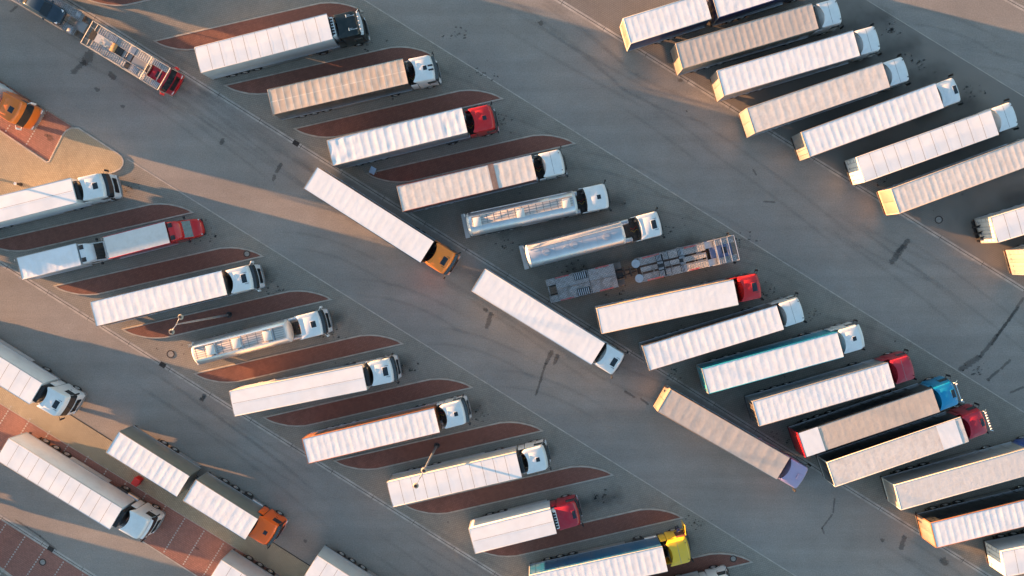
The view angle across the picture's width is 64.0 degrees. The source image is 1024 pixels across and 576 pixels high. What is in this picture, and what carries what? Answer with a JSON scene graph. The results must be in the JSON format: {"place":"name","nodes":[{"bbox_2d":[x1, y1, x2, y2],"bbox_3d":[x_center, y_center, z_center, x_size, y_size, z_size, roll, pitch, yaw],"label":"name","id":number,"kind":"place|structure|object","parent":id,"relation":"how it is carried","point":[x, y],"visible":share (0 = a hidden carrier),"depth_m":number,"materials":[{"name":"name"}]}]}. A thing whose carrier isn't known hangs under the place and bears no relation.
{"place":"outdoors","nodes":[
{"label":"outdoors","id":0,"kind":"place"},
{"bbox_2d":[0,81,70,160],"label":"pavement","id":1,"kind":"structure","parent":0,"point":[47,134],"depth_m":84.79,"materials":[{"name":"red brick"}]},
{"bbox_2d":[0,83,44,129],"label":"semi truck","id":2,"kind":"object","parent":1,"relation":"on","point":[17,110],"visible":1,"depth_m":81.91,"materials":[{"name":"orange paint"}]},
{"bbox_2d":[0,520,87,575],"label":"pavement","id":3,"kind":"structure","parent":0,"point":[26,555],"depth_m":86.41,"materials":[{"name":"red brick"}]},
{"bbox_2d":[0,567,11,575],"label":"edging","id":4,"kind":"object","parent":3,"relation":"on","point":[4,571],"depth_m":86.53,"materials":[{"name":"concrete"}]},
{"bbox_2d":[0,536,24,574],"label":"bay marking","id":5,"kind":"object","parent":3,"relation":"on","point":[13,554],"visible":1,"depth_m":86.44,"materials":[{"name":"white paint"}]},
{"bbox_2d":[39,559,45,565],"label":"manhole cover","id":6,"kind":"object","parent":3,"relation":"on","point":[42,561],"visible":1,"depth_m":86.39,"materials":[{"name":"metal"}]},
{"bbox_2d":[131,476,143,486],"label":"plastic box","id":7,"kind":"object","parent":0,"point":[136,481],"visible":1,"depth_m":84.89,"materials":[{"name":"red plastic"}]},
{"bbox_2d":[0,404,279,575],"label":"pavement","id":8,"kind":"structure","parent":0,"point":[179,548],"depth_m":85.91,"materials":[{"name":"red brick"}]},
{"bbox_2d":[0,432,165,541],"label":"semi truck","id":9,"kind":"object","parent":8,"relation":"on","point":[81,487],"visible":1,"depth_m":82.15,"materials":[{"name":"white paint"}]},
{"bbox_2d":[0,450,196,575],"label":"edging","id":10,"kind":"object","parent":8,"relation":"on","point":[163,554],"depth_m":86.02,"materials":[{"name":"concrete"}]},
{"bbox_2d":[0,403,280,575],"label":"edging","id":11,"kind":"object","parent":8,"relation":"on","point":[133,485],"depth_m":85.84,"materials":[{"name":"concrete"}]},
{"bbox_2d":[211,549,278,575],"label":"semi truck","id":12,"kind":"object","parent":8,"relation":"on","point":[233,562],"visible":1,"depth_m":83.06,"materials":[{"name":"grey paint"}]},
{"bbox_2d":[0,387,309,575],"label":"pavement","id":13,"kind":"structure","parent":0,"point":[81,437],"depth_m":85.80,"materials":[{"name":"beige concrete"}]},
{"bbox_2d":[70,414,309,565],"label":"edging","id":14,"kind":"object","parent":13,"relation":"on","point":[188,489],"depth_m":85.73,"materials":[{"name":"grey concrete"}]},
{"bbox_2d":[0,80,793,575],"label":"pavement","id":15,"kind":"structure","parent":0,"point":[620,490],"depth_m":84.73,"materials":[{"name":"grey asphalt"}]},
{"bbox_2d":[0,169,122,228],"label":"semi truck","id":16,"kind":"object","parent":15,"relation":"on","point":[42,201],"visible":1,"depth_m":81.08,"materials":[{"name":"white paint"}]},
{"bbox_2d":[0,127,123,194],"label":"kerbed island","id":17,"kind":"structure","parent":15,"relation":"on","point":[78,152],"depth_m":84.77,"materials":[{"name":"concrete"}]},
{"bbox_2d":[14,238,112,279],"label":"tarpaulin van","id":18,"kind":"object","parent":15,"relation":"on","point":[59,260],"visible":0.81,"depth_m":82.14,"materials":[{"name":"white fabric"}]},
{"bbox_2d":[0,203,193,251],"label":"kerbed island","id":19,"kind":"structure","parent":15,"relation":"on","point":[87,227],"depth_m":84.90,"materials":[{"name":"concrete"}]},
{"bbox_2d":[101,216,205,258],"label":"tarpaulin van","id":20,"kind":"object","parent":15,"relation":"on","point":[145,239],"visible":1,"depth_m":81.84,"materials":[{"name":"white fabric"}]},
{"bbox_2d":[54,247,263,294],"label":"kerbed island","id":21,"kind":"structure","parent":15,"relation":"on","point":[159,271],"depth_m":84.89,"materials":[{"name":"brick"}]},
{"bbox_2d":[243,250,249,256],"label":"manhole cover","id":22,"kind":"object","parent":21,"relation":"on","point":[247,254],"visible":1,"depth_m":84.56,"materials":[{"name":"metal"}]},
{"bbox_2d":[167,350,174,357],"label":"manhole cover","id":23,"kind":"object","parent":15,"relation":"on","point":[170,354],"visible":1,"depth_m":85.23,"materials":[{"name":"metal"}]},
{"bbox_2d":[90,261,265,326],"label":"semi truck","id":24,"kind":"object","parent":15,"relation":"on","point":[177,294],"visible":1,"depth_m":81.07,"materials":[{"name":"grey paint"}]},
{"bbox_2d":[122,290,331,338],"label":"kerbed island","id":25,"kind":"structure","parent":15,"relation":"on","point":[263,306],"depth_m":84.84,"materials":[{"name":"brick"}]},
{"bbox_2d":[169,312,231,334],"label":"lamp post","id":26,"kind":"object","parent":25,"relation":"on","point":[181,317],"visible":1,"depth_m":76.28,"materials":[{"name":"metal"}]},
{"bbox_2d":[1,263,497,575],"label":"gutter slot","id":27,"kind":"object","parent":15,"relation":"on","point":[254,422],"depth_m":85.26,"materials":[{"name":"grey metal"}]},
{"bbox_2d":[0,260,501,575],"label":"gutter","id":28,"kind":"object","parent":15,"relation":"on","point":[258,426],"depth_m":85.27,"materials":[{"name":"concrete"}]},
{"bbox_2d":[159,361,165,367],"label":"drain grate","id":29,"kind":"object","parent":28,"relation":"on","point":[162,364],"visible":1,"depth_m":85.29,"materials":[{"name":"metal"}]},
{"bbox_2d":[187,306,332,364],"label":"tank truck","id":30,"kind":"object","parent":15,"relation":"on","point":[256,338],"visible":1,"depth_m":81.55,"materials":[{"name":"metal"}]},
{"bbox_2d":[193,334,402,382],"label":"kerbed island","id":31,"kind":"structure","parent":15,"relation":"on","point":[298,358],"depth_m":84.83,"materials":[{"name":"brick"}]},
{"bbox_2d":[229,353,401,415],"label":"semi truck","id":32,"kind":"object","parent":15,"relation":"on","point":[352,377],"visible":1,"depth_m":81.03,"materials":[{"name":"beige paint"}]},
{"bbox_2d":[263,378,472,426],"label":"kerbed island","id":33,"kind":"structure","parent":15,"relation":"on","point":[371,401],"depth_m":84.81,"materials":[{"name":"brick"}]},
{"bbox_2d":[302,394,471,463],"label":"semi truck","id":34,"kind":"object","parent":15,"relation":"on","point":[417,421],"visible":1,"depth_m":81.03,"materials":[{"name":"white paint"}]},
{"bbox_2d":[333,421,542,469],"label":"kerbed island","id":35,"kind":"structure","parent":15,"relation":"on","point":[450,442],"depth_m":84.77,"materials":[{"name":"brick"}]},
{"bbox_2d":[413,443,439,487],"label":"lamp post","id":36,"kind":"object","parent":35,"relation":"on","point":[424,469],"visible":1,"depth_m":76.33,"materials":[{"name":"metal"}]},
{"bbox_2d":[387,438,551,506],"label":"semi truck","id":37,"kind":"object","parent":15,"relation":"on","point":[473,471],"visible":0.99,"depth_m":80.97,"materials":[{"name":"beige paint"}]},
{"bbox_2d":[404,466,613,513],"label":"kerbed island","id":38,"kind":"structure","parent":15,"relation":"on","point":[513,489],"depth_m":84.75,"materials":[{"name":"brick"}]},
{"bbox_2d":[469,493,583,553],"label":"box truck","id":39,"kind":"object","parent":15,"relation":"on","point":[516,525],"visible":1,"depth_m":81.03,"materials":[{"name":"white paint"}]},
{"bbox_2d":[482,508,682,556],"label":"kerbed island","id":40,"kind":"structure","parent":15,"relation":"on","point":[617,523],"depth_m":84.67,"materials":[{"name":"brick"}]},
{"bbox_2d":[529,519,693,575],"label":"semi truck","id":41,"kind":"object","parent":15,"relation":"on","point":[641,556],"visible":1,"depth_m":80.97,"materials":[{"name":"white paint"}]},
{"bbox_2d":[650,553,752,575],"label":"kerbed island","id":42,"kind":"structure","parent":15,"relation":"on","point":[703,562],"depth_m":84.49,"materials":[{"name":"brick"}]},
{"bbox_2d":[730,555,736,561],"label":"manhole cover","id":43,"kind":"object","parent":42,"relation":"on","point":[733,559],"visible":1,"depth_m":84.38,"materials":[{"name":"metal"}]},
{"bbox_2d":[674,565,729,575],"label":"semi truck","id":44,"kind":"object","parent":15,"relation":"on","point":[716,570],"visible":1,"depth_m":83.07,"materials":[{"name":"grey paint"}]},
{"bbox_2d":[0,0,1023,575],"bbox_3d":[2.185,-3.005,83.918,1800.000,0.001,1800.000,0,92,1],"label":"ground","id":45,"kind":"structure","parent":0,"point":[702,152],"depth_m":84.25,"materials":[{"name":"grey asphalt"}]},
{"bbox_2d":[0,339,86,419],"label":"semi truck","id":46,"kind":"object","parent":45,"relation":"on","point":[24,377],"visible":1,"depth_m":82.11,"materials":[{"name":"white paint"}]},
{"bbox_2d":[0,515,95,575],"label":"gutter","id":47,"kind":"object","parent":45,"relation":"on","point":[42,542],"depth_m":86.32,"materials":[{"name":"concrete"}]},
{"bbox_2d":[0,517,92,575],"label":"gutter slot","id":48,"kind":"object","parent":47,"relation":"on","point":[46,546],"depth_m":86.32,"materials":[{"name":"grey metal"}]},
{"bbox_2d":[12,0,184,96],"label":"car transporter","id":49,"kind":"object","parent":45,"relation":"on","point":[136,61],"visible":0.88,"depth_m":81.14,"materials":[{"name":"grey paint"}]},
{"bbox_2d":[20,0,66,24],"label":"car","id":50,"kind":"object","parent":49,"relation":"on","point":[52,12],"visible":1,"depth_m":81.24,"materials":[{"name":"paint"}]},
{"bbox_2d":[106,425,288,548],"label":"drawbar truck","id":51,"kind":"object","parent":45,"relation":"on","point":[221,501],"visible":1,"depth_m":81.69,"materials":[{"name":"white paint"}]},
{"bbox_2d":[305,545,376,575],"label":"semi truck","id":52,"kind":"object","parent":45,"relation":"on","point":[327,561],"visible":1,"depth_m":82.34,"materials":[{"name":"grey paint"}]},
{"bbox_2d":[303,167,460,278],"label":"semi truck","id":53,"kind":"object","parent":45,"relation":"on","point":[417,244],"visible":1,"depth_m":80.20,"materials":[{"name":"grey paint"}]},
{"bbox_2d":[127,159,795,575],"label":"edging","id":54,"kind":"object","parent":45,"relation":"on","point":[461,367],"visible":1,"depth_m":84.50,"materials":[{"name":"concrete"}]},
{"bbox_2d":[471,268,628,378],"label":"semi truck","id":55,"kind":"object","parent":45,"relation":"on","point":[548,322],"visible":1,"depth_m":80.13,"materials":[{"name":"grey paint"}]},
{"bbox_2d":[653,385,811,491],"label":"semi truck","id":56,"kind":"object","parent":45,"relation":"on","point":[730,437],"visible":1,"depth_m":80.07,"materials":[{"name":"grey paint"}]},
{"bbox_2d":[1004,0,1023,10],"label":"gutter","id":57,"kind":"object","parent":45,"relation":"on","point":[1016,6],"depth_m":81.75,"materials":[{"name":"concrete"}]},
{"bbox_2d":[72,0,1023,575],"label":"pavement","id":58,"kind":"structure","parent":0,"point":[588,164],"depth_m":83.65,"materials":[{"name":"grey asphalt"}]},
{"bbox_2d":[89,0,149,5],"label":"kerbed island","id":59,"kind":"structure","parent":58,"relation":"on","point":[116,2],"depth_m":84.00,"materials":[{"name":"concrete"}]},
{"bbox_2d":[154,2,363,50],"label":"kerbed island","id":60,"kind":"structure","parent":58,"relation":"on","point":[189,41],"depth_m":83.73,"materials":[{"name":"concrete"}]},
{"bbox_2d":[194,8,370,79],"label":"semi truck","id":61,"kind":"object","parent":58,"relation":"on","point":[322,34],"visible":1,"depth_m":79.95,"materials":[{"name":"grey paint"}]},
{"bbox_2d":[224,46,432,94],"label":"kerbed island","id":62,"kind":"structure","parent":58,"relation":"on","point":[257,86],"depth_m":83.69,"materials":[{"name":"concrete"}]},
{"bbox_2d":[267,52,441,119],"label":"semi truck","id":63,"kind":"object","parent":58,"relation":"on","point":[328,93],"visible":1,"depth_m":79.91,"materials":[{"name":"grey paint"}]},
{"bbox_2d":[293,89,502,137],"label":"kerbed island","id":64,"kind":"structure","parent":58,"relation":"on","point":[367,120],"depth_m":83.66,"materials":[{"name":"concrete"}]},
{"bbox_2d":[327,101,498,168],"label":"semi truck","id":65,"kind":"object","parent":58,"relation":"on","point":[451,127],"visible":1,"depth_m":79.91,"materials":[{"name":"grey paint"}]},
{"bbox_2d":[366,134,575,182],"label":"kerbed island","id":66,"kind":"structure","parent":58,"relation":"on","point":[466,159],"depth_m":83.63,"materials":[{"name":"concrete"}]},
{"bbox_2d":[369,166,375,174],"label":"sign","id":67,"kind":"object","parent":66,"relation":"on","point":[372,170],"visible":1,"depth_m":82.66,"materials":[{"name":"metal"}]},
{"bbox_2d":[397,146,567,212],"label":"semi truck","id":68,"kind":"object","parent":58,"relation":"on","point":[470,183],"visible":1,"depth_m":79.88,"materials":[{"name":"white paint"}]},
{"bbox_2d":[63,0,991,575],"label":"gutter","id":69,"kind":"object","parent":58,"relation":"on","point":[527,288],"visible":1,"depth_m":84.04,"materials":[{"name":"concrete"}]},
{"bbox_2d":[292,140,299,146],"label":"drain grate","id":70,"kind":"object","parent":69,"relation":"on","point":[295,143],"visible":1,"depth_m":84.10,"materials":[{"name":"metal"}]},
{"bbox_2d":[67,0,987,575],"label":"gutter slot","id":71,"kind":"object","parent":69,"relation":"on","point":[505,274],"visible":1,"depth_m":84.03,"materials":[{"name":"grey metal"}]},
{"bbox_2d":[94,16,964,561],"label":"gutter joints","id":72,"kind":"object","parent":69,"relation":"on","point":[424,224],"visible":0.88,"depth_m":84.03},
{"bbox_2d":[461,179,611,237],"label":"tank truck","id":73,"kind":"object","parent":58,"relation":"on","point":[511,216],"visible":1,"depth_m":80.36,"materials":[{"name":"metal"}]},
{"bbox_2d":[124,23,989,529],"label":"oil drips","id":74,"kind":"object","parent":58,"relation":"on","point":[668,233],"visible":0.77,"depth_m":83.48,"materials":[{"name":"grey"}]},
{"bbox_2d":[519,207,664,268],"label":"tank truck","id":75,"kind":"object","parent":58,"relation":"on","point":[581,242],"visible":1,"depth_m":80.35,"materials":[{"name":"metal"}]},
{"bbox_2d":[545,232,739,302],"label":"car transporter","id":76,"kind":"object","parent":58,"relation":"on","point":[704,254],"visible":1,"depth_m":81.31,"materials":[{"name":"metal"}]},
{"bbox_2d":[594,269,763,333],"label":"semi truck","id":77,"kind":"object","parent":58,"relation":"on","point":[707,296],"visible":1,"depth_m":79.79,"materials":[{"name":"beige paint"}]},
{"bbox_2d":[364,0,1023,412],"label":"edging","id":78,"kind":"object","parent":58,"relation":"on","point":[684,200],"visible":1,"depth_m":83.29,"materials":[{"name":"concrete"}]},
{"bbox_2d":[638,292,806,370],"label":"semi truck","id":79,"kind":"object","parent":58,"relation":"on","point":[723,332],"visible":1,"depth_m":79.80,"materials":[{"name":"grey paint"}]},
{"bbox_2d":[695,319,864,393],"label":"semi truck","id":80,"kind":"object","parent":58,"relation":"on","point":[805,350],"visible":1,"depth_m":79.75,"materials":[{"name":"white paint"}]},
{"bbox_2d":[744,349,916,425],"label":"semi truck","id":81,"kind":"object","parent":58,"relation":"on","point":[849,382],"visible":1,"depth_m":79.75,"materials":[{"name":"grey paint"}]},
{"bbox_2d":[787,374,962,457],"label":"semi truck","id":82,"kind":"object","parent":58,"relation":"on","point":[858,420],"visible":1,"depth_m":79.74,"materials":[{"name":"beige paint"}]},
{"bbox_2d":[815,402,992,486],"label":"semi truck","id":83,"kind":"object","parent":58,"relation":"on","point":[955,425],"visible":0.95,"depth_m":79.78,"materials":[{"name":"white paint"}]},
{"bbox_2d":[880,436,1023,509],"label":"semi truck","id":84,"kind":"object","parent":58,"relation":"on","point":[944,477],"visible":1,"depth_m":79.74,"materials":[{"name":"grey paint"}]},
{"bbox_2d":[915,485,1023,547],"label":"semi truck","id":85,"kind":"object","parent":58,"relation":"on","point":[971,518],"visible":1,"depth_m":79.83,"materials":[{"name":"white paint"}]},
{"bbox_2d":[982,529,1023,575],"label":"semi truck","id":86,"kind":"object","parent":58,"relation":"on","point":[1004,554],"visible":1,"depth_m":80.60,"materials":[{"name":"white paint"}]},
{"bbox_2d":[563,0,1023,286],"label":"pavement","id":87,"kind":"structure","parent":0,"point":[958,212],"depth_m":82.50,"materials":[{"name":"grey asphalt"}]},
{"bbox_2d":[620,0,796,51],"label":"drawbar truck","id":88,"kind":"object","parent":87,"relation":"on","point":[660,24],"visible":1,"depth_m":78.82,"materials":[{"name":"white paint"}]},
{"bbox_2d":[670,0,843,75],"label":"semi truck","id":89,"kind":"object","parent":87,"relation":"on","point":[742,40],"visible":1,"depth_m":78.70,"materials":[{"name":"beige paint"}]},
{"bbox_2d":[554,0,1023,290],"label":"gutter","id":90,"kind":"object","parent":87,"relation":"on","point":[791,146],"depth_m":82.81,"materials":[{"name":"concrete"}]},
{"bbox_2d":[558,0,1023,289],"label":"gutter slot","id":91,"kind":"object","parent":87,"relation":"on","point":[792,145],"depth_m":82.81,"materials":[{"name":"grey metal"}]},
{"bbox_2d":[710,23,881,101],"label":"semi truck","id":92,"kind":"object","parent":87,"relation":"on","point":[774,69],"visible":1,"depth_m":78.67,"materials":[{"name":"grey paint"}]},
{"bbox_2d":[738,53,910,137],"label":"semi truck","id":93,"kind":"object","parent":87,"relation":"on","point":[815,99],"visible":1,"depth_m":78.70,"materials":[{"name":"grey paint"}]},
{"bbox_2d":[790,73,963,160],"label":"semi truck","id":94,"kind":"object","parent":87,"relation":"on","point":[874,119],"visible":1,"depth_m":78.66,"materials":[{"name":"grey paint"}]},
{"bbox_2d":[843,98,1018,184],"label":"semi truck","id":95,"kind":"object","parent":87,"relation":"on","point":[991,122],"visible":1,"depth_m":78.58,"materials":[{"name":"beige paint"}]},
{"bbox_2d":[935,216,942,223],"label":"manhole cover","id":96,"kind":"object","parent":87,"relation":"on","point":[938,219],"visible":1,"depth_m":82.69,"materials":[{"name":"metal"}]},
{"bbox_2d":[867,0,1023,96],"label":"edging","id":97,"kind":"object","parent":87,"relation":"on","point":[945,48],"depth_m":82.08,"materials":[{"name":"concrete"}]},
{"bbox_2d":[876,138,1023,214],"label":"semi truck","id":98,"kind":"object","parent":87,"relation":"on","point":[951,179],"visible":1,"depth_m":78.63,"materials":[{"name":"grey paint"}]},
{"bbox_2d":[971,203,1023,242],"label":"semi truck","id":99,"kind":"object","parent":87,"relation":"on","point":[1001,225],"visible":1,"depth_m":78.66,"materials":[{"name":"beige paint"}]},
{"bbox_2d":[1003,244,1023,274],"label":"semi truck","id":100,"kind":"object","parent":87,"relation":"on","point":[1014,257],"visible":1,"depth_m":80.66,"materials":[{"name":"beige paint"}]},
{"bbox_2d":[1013,0,1023,5],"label":"pavement","id":101,"kind":"structure","parent":0,"point":[1021,2],"depth_m":81.74,"materials":[{"name":"beige concrete"}]}
]}

